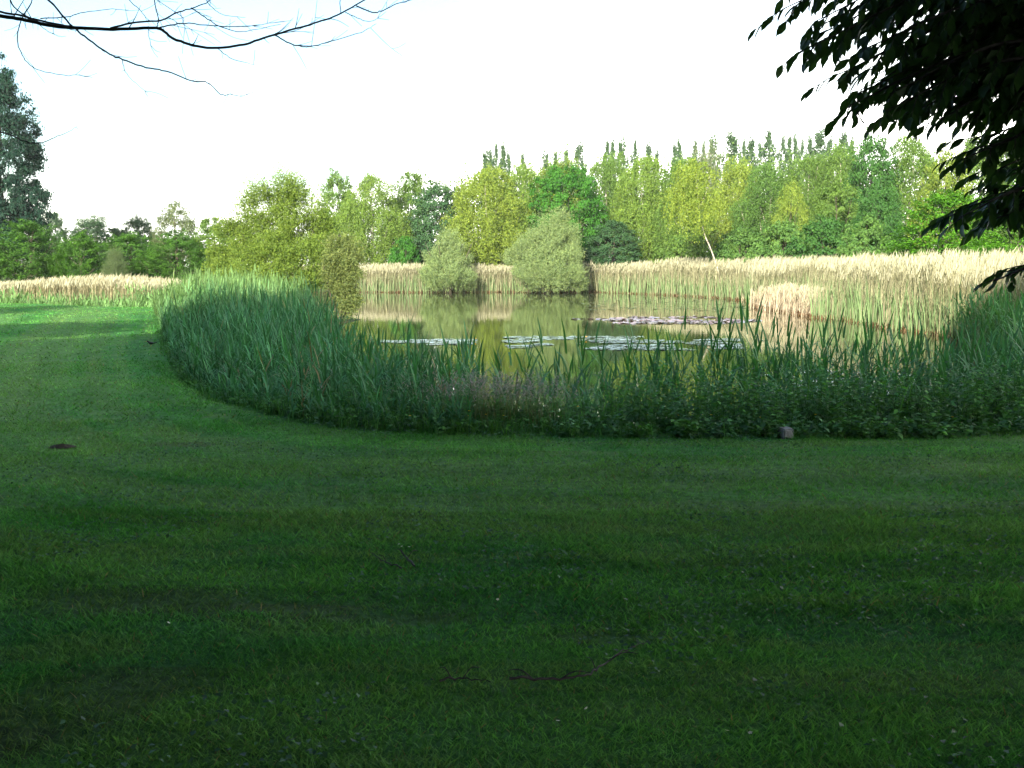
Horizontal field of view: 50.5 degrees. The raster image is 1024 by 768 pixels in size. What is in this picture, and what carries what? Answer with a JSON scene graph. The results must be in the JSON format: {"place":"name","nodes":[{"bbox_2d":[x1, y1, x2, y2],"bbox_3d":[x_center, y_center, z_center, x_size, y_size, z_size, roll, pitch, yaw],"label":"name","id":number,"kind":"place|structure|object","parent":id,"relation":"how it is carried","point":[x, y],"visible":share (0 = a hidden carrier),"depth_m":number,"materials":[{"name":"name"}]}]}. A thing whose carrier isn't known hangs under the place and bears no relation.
{"place":"outdoors","nodes":[
{"label":"outdoors","id":0,"kind":"place"},
{"bbox_2d":[0,0,1015,265],"label":"sky","id":1,"kind":"structure","parent":0,"point":[472,74],"materials":[{"name":"white"}]},
{"bbox_2d":[0,267,1023,767],"bbox_3d":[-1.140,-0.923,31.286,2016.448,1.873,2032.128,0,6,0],"label":"ground","id":2,"kind":"structure","parent":0,"point":[64,349],"depth_m":5.47,"materials":[{"name":"plant"}]},
{"bbox_2d":[0,52,55,281],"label":"poplar tree","id":3,"kind":"object","parent":2,"relation":"on","point":[17,205],"visible":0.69,"depth_m":90.49,"materials":[{"name":"green plant"}]},
{"bbox_2d":[0,218,77,282],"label":"hornbeam tree","id":4,"kind":"object","parent":2,"relation":"on","point":[36,265],"visible":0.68,"depth_m":78.51,"materials":[{"name":"green plant"}]},
{"bbox_2d":[42,212,71,279],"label":"broadleaf tree","id":5,"kind":"object","parent":2,"relation":"on","point":[55,221],"visible":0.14,"depth_m":102.68,"materials":[{"name":"green plant"}]},
{"bbox_2d":[46,229,114,278],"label":"hornbeam tree","id":6,"kind":"object","parent":2,"relation":"on","point":[84,270],"visible":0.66,"depth_m":77.08,"materials":[{"name":"green plant"}]},
{"bbox_2d":[69,214,126,272],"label":"broadleaf tree","id":7,"kind":"object","parent":2,"relation":"on","point":[93,223],"visible":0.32,"depth_m":107.92,"materials":[{"name":"green plant"}]},
{"bbox_2d":[98,242,129,277],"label":"grey bush","id":8,"kind":"object","parent":2,"relation":"on","point":[116,263],"visible":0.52,"depth_m":76.25,"materials":[{"name":"green plant"}]},
{"bbox_2d":[99,231,164,277],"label":"hornbeam tree","id":9,"kind":"object","parent":2,"relation":"on","point":[128,237],"visible":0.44,"depth_m":80.59,"materials":[{"name":"green plant"}]},
{"bbox_2d":[0,272,272,306],"bbox_3d":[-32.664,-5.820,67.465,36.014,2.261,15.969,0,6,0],"label":"reed bed","id":10,"kind":"object","parent":2,"relation":"on","point":[69,286],"visible":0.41,"depth_m":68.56,"materials":[{"name":"plant"}]},
{"bbox_2d":[117,210,156,278],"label":"broadleaf tree","id":11,"kind":"object","parent":2,"relation":"on","point":[137,223],"visible":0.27,"depth_m":106.62,"materials":[{"name":"green plant"}]},
{"bbox_2d":[130,227,209,280],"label":"hornbeam tree","id":12,"kind":"object","parent":2,"relation":"on","point":[175,243],"visible":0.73,"depth_m":78.80,"materials":[{"name":"green plant"}]},
{"bbox_2d":[148,199,207,277],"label":"airy tree","id":13,"kind":"object","parent":2,"relation":"on","point":[176,222],"visible":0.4,"depth_m":98.56,"materials":[{"name":"green plant"}]},
{"bbox_2d":[0,0,409,143],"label":"bare tree","id":14,"kind":"object","parent":2,"relation":"on","point":[41,23],"visible":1,"depth_m":5.01,"materials":[{"name":"brown plant"}]},
{"bbox_2d":[187,216,237,279],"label":"broadleaf tree","id":15,"kind":"object","parent":2,"relation":"on","point":[205,223],"visible":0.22,"depth_m":82.51,"materials":[{"name":"green plant"}]},
{"bbox_2d":[197,161,344,292],"bbox_3d":[-11.162,-6.744,49.810,7.199,7.002,4.765,0,6,0],"label":"yellow bush","id":16,"kind":"object","parent":2,"relation":"on","point":[282,249],"visible":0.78,"depth_m":49.92,"materials":[{"name":"green plant"}]},
{"bbox_2d":[147,263,493,432],"bbox_3d":[-6.020,-1.445,25.108,4.578,2.898,32.028,-2,7,-19],"label":"reed bed","id":17,"kind":"object","parent":2,"relation":"on","point":[288,331],"visible":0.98,"depth_m":15.10,"materials":[{"name":"plant"}]},
{"bbox_2d":[316,167,365,248],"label":"broadleaf tree","id":18,"kind":"object","parent":2,"relation":"on","point":[334,179],"visible":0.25,"depth_m":111.71,"materials":[{"name":"green plant"}]},
{"bbox_2d":[315,226,373,321],"bbox_3d":[-7.361,-4.800,47.719,2.674,4.240,2.487,0,6,0],"label":"drooping bush","id":19,"kind":"object","parent":2,"relation":"on","point":[341,281],"visible":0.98,"depth_m":47.45,"materials":[{"name":"green plant"}]},
{"bbox_2d":[331,170,421,265],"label":"birch tree","id":20,"kind":"object","parent":2,"relation":"on","point":[381,245],"visible":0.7,"depth_m":108.25,"materials":[{"name":"green plant"}]},
{"bbox_2d":[185,331,600,429],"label":"flowering grass","id":21,"kind":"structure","parent":2,"relation":"on","point":[506,397],"depth_m":10.73,"materials":[{"name":"plant"}]},
{"bbox_2d":[387,235,420,287],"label":"shrub","id":22,"kind":"object","parent":2,"relation":"on","point":[397,255],"visible":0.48,"depth_m":103.67,"materials":[{"name":"green plant"}]},
{"bbox_2d":[390,170,433,261],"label":"broadleaf tree","id":23,"kind":"object","parent":2,"relation":"on","point":[402,195],"visible":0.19,"depth_m":113.94,"materials":[{"name":"green plant"}]},
{"bbox_2d":[402,179,480,264],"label":"broadleaf tree","id":24,"kind":"object","parent":2,"relation":"on","point":[432,207],"visible":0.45,"depth_m":107.21,"materials":[{"name":"green plant"}]},
{"bbox_2d":[415,221,479,292],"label":"willow bush","id":25,"kind":"object","parent":2,"relation":"on","point":[450,259],"visible":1,"depth_m":97.56,"materials":[{"name":"green plant"}]},
{"bbox_2d":[439,667,490,681],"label":"fallen twig","id":26,"kind":"object","parent":2,"relation":"on","point":[450,677],"visible":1,"depth_m":4.14,"materials":[{"name":"wood"}]},
{"bbox_2d":[437,162,536,270],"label":"birch tree","id":27,"kind":"object","parent":2,"relation":"on","point":[468,219],"visible":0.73,"depth_m":103.46,"materials":[{"name":"green plant"}]},
{"bbox_2d":[493,140,500,198],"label":"poplar tree","id":28,"kind":"object","parent":2,"relation":"on","point":[496,153],"visible":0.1,"depth_m":163.09,"materials":[{"name":"green plant"}]},
{"bbox_2d":[498,141,507,196],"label":"poplar tree","id":29,"kind":"object","parent":2,"relation":"on","point":[503,154],"visible":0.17,"depth_m":151.21,"materials":[{"name":"green plant"}]},
{"bbox_2d":[1,138,1012,281],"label":"woodland","id":30,"kind":"object","parent":2,"relation":"on","point":[615,161],"visible":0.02,"depth_m":116.82,"materials":[{"name":"green plant"}]},
{"bbox_2d":[0,404,1023,767],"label":"clover","id":31,"kind":"object","parent":2,"relation":"on","point":[950,758],"visible":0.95,"depth_m":5.91,"materials":[{"name":"plant"}]},
{"bbox_2d":[493,156,558,263],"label":"birch tree","id":32,"kind":"object","parent":2,"relation":"on","point":[524,192],"visible":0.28,"depth_m":105.93,"materials":[{"name":"green plant"}]},
{"bbox_2d":[267,255,798,300],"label":"reed bed","id":33,"kind":"object","parent":2,"relation":"on","point":[698,277],"visible":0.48,"depth_m":96.23,"materials":[{"name":"plant"}]},
{"bbox_2d":[521,157,586,239],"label":"broadleaf tree","id":34,"kind":"object","parent":2,"relation":"on","point":[562,163],"visible":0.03,"depth_m":118.99,"materials":[{"name":"green plant"}]},
{"bbox_2d":[546,318,580,407],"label":"tall reed","id":35,"kind":"object","parent":2,"relation":"on","point":[563,359],"visible":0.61,"depth_m":13.73,"materials":[{"name":"plant"}]},
{"bbox_2d":[524,162,613,264],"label":"dome tree","id":36,"kind":"object","parent":2,"relation":"on","point":[555,183],"visible":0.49,"depth_m":102.75,"materials":[{"name":"green plant"}]},
{"bbox_2d":[509,640,648,680],"bbox_3d":[0.325,1.102,4.297,0.736,0.044,0.201,-4,8,-34],"label":"fallen twig","id":37,"kind":"object","parent":2,"relation":"on","point":[528,676],"visible":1,"depth_m":4.15,"materials":[{"name":"wood"}]},
{"bbox_2d":[571,137,587,191],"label":"poplar tree","id":38,"kind":"object","parent":2,"relation":"on","point":[579,149],"visible":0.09,"depth_m":163.23,"materials":[{"name":"green plant"}]},
{"bbox_2d":[150,315,1023,439],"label":"weeds","id":39,"kind":"object","parent":2,"relation":"on","point":[861,418],"visible":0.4,"depth_m":10.77,"materials":[{"name":"plant"}]},
{"bbox_2d":[569,147,642,262],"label":"birch tree","id":40,"kind":"object","parent":2,"relation":"on","point":[606,178],"visible":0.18,"depth_m":113.29,"materials":[{"name":"green plant"}]},
{"bbox_2d":[580,219,645,277],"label":"broadleaf tree","id":41,"kind":"object","parent":2,"relation":"on","point":[611,229],"visible":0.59,"depth_m":101.10,"materials":[{"name":"green plant"}]},
{"bbox_2d":[615,135,629,239],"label":"poplar tree","id":42,"kind":"object","parent":2,"relation":"on","point":[620,148],"visible":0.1,"depth_m":147.45,"materials":[{"name":"green plant"}]},
{"bbox_2d":[629,136,639,216],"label":"poplar tree","id":43,"kind":"object","parent":2,"relation":"on","point":[635,150],"visible":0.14,"depth_m":155.19,"materials":[{"name":"green plant"}]},
{"bbox_2d":[600,151,687,262],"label":"birch tree","id":44,"kind":"object","parent":2,"relation":"on","point":[626,185],"visible":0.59,"depth_m":104.58,"materials":[{"name":"green plant"}]},
{"bbox_2d":[642,152,718,260],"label":"birch tree","id":45,"kind":"object","parent":2,"relation":"on","point":[667,180],"visible":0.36,"depth_m":103.55,"materials":[{"name":"green plant"}]},
{"bbox_2d":[650,231,712,269],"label":"elder shrub","id":46,"kind":"object","parent":2,"relation":"on","point":[681,248],"visible":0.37,"depth_m":94.19,"materials":[{"name":"green plant"}]},
{"bbox_2d":[657,157,727,282],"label":"leaning birch","id":47,"kind":"object","parent":2,"relation":"on","point":[686,197],"visible":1,"depth_m":82.25,"materials":[{"name":"green plant"}]},
{"bbox_2d":[380,305,1023,424],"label":"reed bed","id":48,"kind":"object","parent":2,"relation":"on","point":[1007,355],"visible":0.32,"depth_m":13.37,"materials":[{"name":"plant"}]},
{"bbox_2d":[691,122,730,253],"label":"silver tree","id":49,"kind":"object","parent":2,"relation":"on","point":[709,165],"visible":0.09,"depth_m":117.98,"materials":[{"name":"green plant"}]},
{"bbox_2d":[706,132,722,246],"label":"poplar tree","id":50,"kind":"object","parent":2,"relation":"on","point":[716,144],"visible":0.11,"depth_m":155.26,"materials":[{"name":"green plant"}]},
{"bbox_2d":[707,325,739,394],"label":"tall reed","id":51,"kind":"object","parent":2,"relation":"on","point":[729,354],"visible":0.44,"depth_m":13.49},
{"bbox_2d":[709,303,742,412],"bbox_3d":[2.629,0.045,13.506,0.723,2.138,0.665,-5,8,-40],"label":"tall reed","id":52,"kind":"object","parent":2,"relation":"on","point":[726,346],"visible":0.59,"depth_m":13.49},
{"bbox_2d":[716,128,745,206],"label":"poplar tree","id":53,"kind":"object","parent":2,"relation":"on","point":[733,149],"visible":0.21,"depth_m":154.49,"materials":[{"name":"green plant"}]},
{"bbox_2d":[700,154,768,252],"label":"birch tree","id":54,"kind":"object","parent":2,"relation":"on","point":[736,192],"visible":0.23,"depth_m":105.31,"materials":[{"name":"green plant"}]},
{"bbox_2d":[708,224,773,263],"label":"elder shrub","id":55,"kind":"object","parent":2,"relation":"on","point":[722,250],"visible":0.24,"depth_m":86.49,"materials":[{"name":"green plant"}]},
{"bbox_2d":[715,292,767,399],"bbox_3d":[2.921,-0.050,13.716,0.801,2.257,0.461,2,7,17],"label":"tall reed","id":56,"kind":"object","parent":2,"relation":"on","point":[747,314],"visible":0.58,"depth_m":13.61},
{"bbox_2d":[742,136,758,196],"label":"poplar tree","id":57,"kind":"object","parent":2,"relation":"on","point":[751,146],"visible":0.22,"depth_m":151.18,"materials":[{"name":"green plant"}]},
{"bbox_2d":[743,292,776,394],"bbox_3d":[3.203,-0.030,14.145,0.638,2.375,0.711,-5,8,-37],"label":"tall reed","id":58,"kind":"object","parent":2,"relation":"on","point":[758,347],"visible":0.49,"depth_m":14.10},
{"bbox_2d":[744,312,776,388],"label":"tall reed","id":59,"kind":"object","parent":2,"relation":"on","point":[754,336],"visible":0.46,"depth_m":13.48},
{"bbox_2d":[726,159,800,259],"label":"birch tree","id":60,"kind":"object","parent":2,"relation":"on","point":[754,207],"visible":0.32,"depth_m":99.42,"materials":[{"name":"green plant"}]},
{"bbox_2d":[759,127,778,212],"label":"poplar tree","id":61,"kind":"object","parent":2,"relation":"on","point":[768,141],"visible":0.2,"depth_m":147.04,"materials":[{"name":"green plant"}]},
{"bbox_2d":[758,304,779,397],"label":"tall reed","id":62,"kind":"object","parent":2,"relation":"on","point":[765,335],"visible":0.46,"depth_m":14.29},
{"bbox_2d":[741,219,812,268],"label":"elder shrub","id":63,"kind":"object","parent":2,"relation":"on","point":[778,229],"visible":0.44,"depth_m":80.59,"materials":[{"name":"green plant"}]},
{"bbox_2d":[775,133,788,179],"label":"poplar tree","id":64,"kind":"object","parent":2,"relation":"on","point":[783,149],"visible":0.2,"depth_m":147.25,"materials":[{"name":"green plant"}]},
{"bbox_2d":[777,426,793,438],"bbox_3d":[2.532,0.504,10.064,0.118,0.200,0.120,-5,10,-20],"label":"marker stone","id":65,"kind":"object","parent":2,"relation":"on","point":[785,431],"visible":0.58,"depth_m":10.01,"materials":[{"name":"stone"}]},
{"bbox_2d":[741,278,836,316],"bbox_3d":[15.844,-4.725,58.320,4.978,2.077,14.878,0,6,0],"label":"reed bed","id":66,"kind":"object","parent":2,"relation":"on","point":[796,300],"visible":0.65,"depth_m":56.86,"materials":[{"name":"plant"}]},
{"bbox_2d":[785,132,792,177],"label":"poplar tree","id":67,"kind":"object","parent":2,"relation":"on","point":[789,142],"visible":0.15,"depth_m":155.02,"materials":[{"name":"green plant"}]},
{"bbox_2d":[767,180,811,257],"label":"golden tree","id":68,"kind":"object","parent":2,"relation":"on","point":[784,206],"visible":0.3,"depth_m":84.69,"materials":[{"name":"green plant"}]},
{"bbox_2d":[792,130,800,178],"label":"poplar tree","id":69,"kind":"object","parent":2,"relation":"on","point":[795,145],"visible":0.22,"depth_m":162.79,"materials":[{"name":"green plant"}]},
{"bbox_2d":[761,151,839,244],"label":"broadleaf tree","id":70,"kind":"object","parent":2,"relation":"on","point":[808,162],"visible":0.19,"depth_m":97.77,"materials":[{"name":"green plant"}]},
{"bbox_2d":[805,132,813,185],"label":"poplar tree","id":71,"kind":"object","parent":2,"relation":"on","point":[809,145],"visible":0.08,"depth_m":158.90,"materials":[{"name":"green plant"}]},
{"bbox_2d":[796,313,835,387],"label":"tall reed","id":72,"kind":"object","parent":2,"relation":"on","point":[821,335],"visible":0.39,"depth_m":13.95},
{"bbox_2d":[811,126,826,167],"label":"poplar tree","id":73,"kind":"object","parent":2,"relation":"on","point":[819,142],"visible":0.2,"depth_m":158.80,"materials":[{"name":"green plant"}]},
{"bbox_2d":[810,312,841,392],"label":"tall reed","id":74,"kind":"object","parent":2,"relation":"on","point":[824,341],"visible":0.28,"depth_m":14.40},
{"bbox_2d":[805,173,864,259],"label":"broadleaf tree","id":75,"kind":"object","parent":2,"relation":"on","point":[835,193],"visible":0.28,"depth_m":82.72,"materials":[{"name":"green plant"}]},
{"bbox_2d":[795,135,877,228],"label":"broadleaf tree","id":76,"kind":"object","parent":2,"relation":"on","point":[835,161],"visible":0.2,"depth_m":95.67,"materials":[{"name":"green plant"}]},
{"bbox_2d":[833,130,852,173],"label":"poplar tree","id":77,"kind":"object","parent":2,"relation":"on","point":[844,139],"visible":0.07,"depth_m":154.86,"materials":[{"name":"green plant"}]},
{"bbox_2d":[833,213,897,259],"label":"elder shrub","id":78,"kind":"object","parent":2,"relation":"on","point":[860,241],"visible":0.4,"depth_m":68.82,"materials":[{"name":"green plant"}]},
{"bbox_2d":[841,124,905,239],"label":"broadleaf tree","id":79,"kind":"object","parent":2,"relation":"on","point":[878,168],"visible":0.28,"depth_m":87.72,"materials":[{"name":"green plant"}]},
{"bbox_2d":[860,316,887,398],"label":"tall reed","id":80,"kind":"object","parent":2,"relation":"on","point":[871,335],"visible":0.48,"depth_m":13.74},
{"bbox_2d":[850,180,909,253],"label":"broadleaf tree","id":81,"kind":"object","parent":2,"relation":"on","point":[878,194],"visible":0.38,"depth_m":78.28,"materials":[{"name":"green plant"}]},
{"bbox_2d":[741,244,1023,357],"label":"reed bed","id":82,"kind":"object","parent":2,"relation":"on","point":[878,289],"visible":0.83,"depth_m":43.15,"materials":[{"name":"plant"}]},
{"bbox_2d":[747,0,1023,293],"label":"beech tree","id":83,"kind":"object","parent":2,"relation":"on","point":[979,44],"visible":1,"depth_m":3.91,"materials":[{"name":"green plant"}]},
{"bbox_2d":[864,132,946,245],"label":"birch tree","id":84,"kind":"object","parent":2,"relation":"on","point":[913,148],"visible":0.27,"depth_m":89.03,"materials":[{"name":"green plant"}]},
{"bbox_2d":[906,137,974,253],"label":"broadleaf tree","id":85,"kind":"object","parent":2,"relation":"on","point":[935,176],"visible":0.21,"depth_m":82.73,"materials":[{"name":"green plant"}]},
{"bbox_2d":[881,188,1000,261],"bbox_3d":[25.134,-7.884,63.349,6.711,7.147,6.781,-1,6,-13],"label":"hornbeam tree","id":86,"kind":"object","parent":2,"relation":"on","point":[944,200],"visible":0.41,"depth_m":62.63,"materials":[{"name":"green plant"}]},
{"bbox_2d":[939,134,1014,249],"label":"broadleaf tree","id":87,"kind":"object","parent":2,"relation":"on","point":[977,167],"visible":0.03,"depth_m":86.38,"materials":[{"name":"green plant"}]},
{"bbox_2d":[943,278,1023,373],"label":"reed bed","id":88,"kind":"object","parent":2,"relation":"on","point":[997,310],"visible":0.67,"depth_m":26.52,"materials":[{"name":"plant"}]},
{"bbox_2d":[978,152,1023,252],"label":"broadleaf tree","id":89,"kind":"object","parent":2,"relation":"on","point":[1002,233],"visible":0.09,"depth_m":82.93,"materials":[{"name":"green plant"}]},
{"bbox_2d":[979,180,1023,255],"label":"hornbeam tree","id":90,"kind":"object","parent":2,"relation":"on","point":[1012,246],"visible":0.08,"depth_m":66.11,"materials":[{"name":"green plant"}]},
{"bbox_2d":[499,204,589,292],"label":"willow bush","id":91,"kind":"object","parent":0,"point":[547,241],"visible":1,"depth_m":95.83,"materials":[{"name":"green plant"}]},
{"bbox_2d":[304,292,1011,420],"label":"water","id":92,"kind":"structure","parent":0,"point":[493,316],"depth_m":43.66,"materials":[{"name":"green liquid"}]},
{"bbox_2d":[383,339,476,344],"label":"lily pads","id":93,"kind":"object","parent":92,"relation":"on","point":[438,341],"visible":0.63,"depth_m":35.53,"materials":[{"name":"plant"}]},
{"bbox_2d":[528,317,555,409],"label":"tall reed","id":94,"kind":"object","parent":92,"relation":"in","point":[541,340],"visible":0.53,"depth_m":14.11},
{"bbox_2d":[576,322,595,406],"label":"tall reed","id":95,"kind":"object","parent":92,"relation":"in","point":[583,352],"visible":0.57,"depth_m":14.38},
{"bbox_2d":[503,336,741,349],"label":"lily pads","id":96,"kind":"object","parent":92,"relation":"on","point":[623,339],"visible":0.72,"depth_m":35.08,"materials":[{"name":"plant"}]},
{"bbox_2d":[620,327,641,401],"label":"tall reed","id":97,"kind":"object","parent":92,"relation":"in","point":[629,349],"visible":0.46,"depth_m":14.03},
{"bbox_2d":[626,313,644,402],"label":"tall reed","id":98,"kind":"object","parent":92,"relation":"in","point":[635,352],"visible":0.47,"depth_m":14.36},
{"bbox_2d":[578,296,752,310],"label":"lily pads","id":99,"kind":"object","parent":92,"relation":"on","point":[680,307],"visible":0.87,"depth_m":65.35,"materials":[{"name":"plant"}]},
{"bbox_2d":[572,316,762,323],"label":"lily pads","id":100,"kind":"object","parent":92,"relation":"on","point":[650,320],"visible":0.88,"depth_m":48.68,"materials":[{"name":"plant"}]},
{"bbox_2d":[690,314,717,416],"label":"tall reed","id":101,"kind":"object","parent":92,"relation":"in","point":[711,351],"visible":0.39,"depth_m":14.72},
{"bbox_2d":[694,296,735,386],"bbox_3d":[2.813,-0.074,14.856,0.798,2.308,0.511,3,7,28],"label":"tall reed","id":102,"kind":"object","parent":92,"relation":"in","point":[718,354],"visible":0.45,"depth_m":14.73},
{"bbox_2d":[700,301,732,405],"bbox_3d":[2.732,0.025,14.162,0.673,2.262,0.599,1,6,10],"label":"tall reed","id":103,"kind":"object","parent":92,"relation":"in","point":[715,347],"visible":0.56,"depth_m":14.13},
{"bbox_2d":[726,291,751,387],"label":"tall reed","id":104,"kind":"object","parent":92,"relation":"in","point":[741,319],"visible":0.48,"depth_m":14.81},
{"bbox_2d":[829,304,850,393],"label":"tall reed","id":105,"kind":"object","parent":92,"relation":"in","point":[836,342],"visible":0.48,"depth_m":14.65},
{"bbox_2d":[871,311,901,393],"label":"tall reed","id":106,"kind":"object","parent":92,"relation":"in","point":[886,362],"visible":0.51,"depth_m":13.71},
{"bbox_2d":[778,213,859,259],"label":"elder shrub","id":107,"kind":"object","parent":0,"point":[827,228],"visible":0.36,"depth_m":74.49,"materials":[{"name":"green plant"}]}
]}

